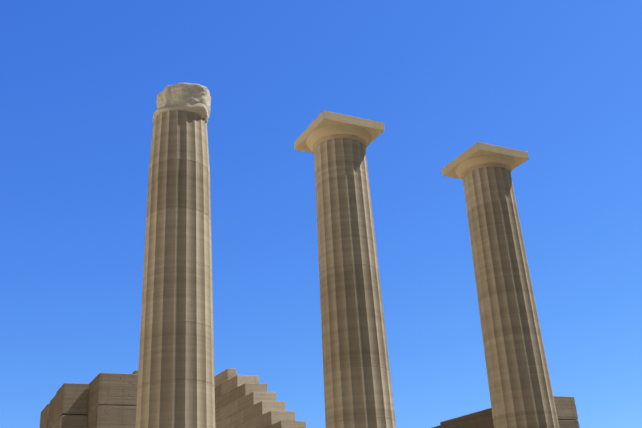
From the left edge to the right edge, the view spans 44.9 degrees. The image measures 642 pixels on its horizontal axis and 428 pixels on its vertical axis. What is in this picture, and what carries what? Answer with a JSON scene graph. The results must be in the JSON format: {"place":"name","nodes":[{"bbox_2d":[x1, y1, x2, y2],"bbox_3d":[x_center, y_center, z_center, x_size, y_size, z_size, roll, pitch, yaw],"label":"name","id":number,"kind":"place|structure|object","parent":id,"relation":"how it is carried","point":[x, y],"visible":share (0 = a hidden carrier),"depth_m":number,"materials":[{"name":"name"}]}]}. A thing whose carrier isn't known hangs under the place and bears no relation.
{"place":"outdoors","nodes":[
{"label":"outdoors","id":0,"kind":"place"},
{"bbox_2d":[0,0,641,427],"label":"sky","id":1,"kind":"structure","parent":0,"point":[558,82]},
{"label":"ground","id":2,"kind":"structure","parent":0,"visible":0},
{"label":"stylobate steps","id":3,"kind":"object","parent":2,"relation":"on","visible":0},
{"bbox_2d":[40,370,137,427],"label":"stone wall","id":4,"kind":"structure","parent":3,"relation":"on","point":[104,400],"depth_m":8.93,"materials":[{"name":"stone"}]},
{"bbox_2d":[135,110,214,427],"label":"column shaft","id":5,"kind":"object","parent":3,"relation":"on","point":[176,387],"visible":1,"depth_m":7.23,"materials":[{"name":"beige stone"}]},
{"bbox_2d":[153,83,210,122],"bbox_3d":[-1.488,-1.116,8.256,0.603,0.340,0.621,8,-26,-25],"label":"broken capital","id":6,"kind":"object","parent":5,"relation":"on","point":[195,98],"visible":0.65,"depth_m":8.06,"materials":[{"name":"beige stone"}]},
{"bbox_2d":[214,368,305,427],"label":"stepped wall courses","id":7,"kind":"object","parent":3,"relation":"on","point":[245,401],"depth_m":22.29,"materials":[{"name":"stone"}]},
{"bbox_2d":[314,138,395,427],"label":"column shaft","id":8,"kind":"object","parent":3,"relation":"on","point":[357,383],"visible":1,"depth_m":8.06,"materials":[{"name":"stone"}]},
{"bbox_2d":[306,124,370,152],"bbox_3d":[0.212,-0.797,9.035,0.760,0.128,0.760,8,-26,-25],"label":"echinus","id":9,"kind":"object","parent":8,"relation":"on","point":[316,138],"depth_m":8.78,"materials":[{"name":"stone"}]},
{"bbox_2d":[294,110,384,152],"bbox_3d":[0.206,-0.906,9.081,0.784,0.106,0.784,8,-26,-25],"label":"abacus","id":10,"kind":"object","parent":9,"relation":"on","point":[375,129],"depth_m":8.81,"materials":[{"name":"stone"}]},
{"bbox_2d":[432,396,579,427],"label":"wall","id":11,"kind":"structure","parent":3,"relation":"on","point":[566,412],"depth_m":12.40,"materials":[{"name":"stone"}]},
{"bbox_2d":[463,166,558,427],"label":"column shaft","id":12,"kind":"object","parent":3,"relation":"on","point":[520,388],"visible":1,"depth_m":8.98,"materials":[{"name":"stone"}]},
{"bbox_2d":[455,154,514,180],"bbox_3d":[2.109,-0.533,9.934,0.760,0.128,0.760,8,-26,-25],"label":"echinus","id":13,"kind":"object","parent":12,"relation":"on","point":[464,169],"depth_m":9.68,"materials":[{"name":"stone"}]},
{"bbox_2d":[442,142,528,178],"bbox_3d":[2.102,-0.641,9.980,0.784,0.106,0.784,8,-26,-25],"label":"abacus","id":14,"kind":"object","parent":13,"relation":"on","point":[519,157],"depth_m":9.72,"materials":[{"name":"stone"}]}
]}

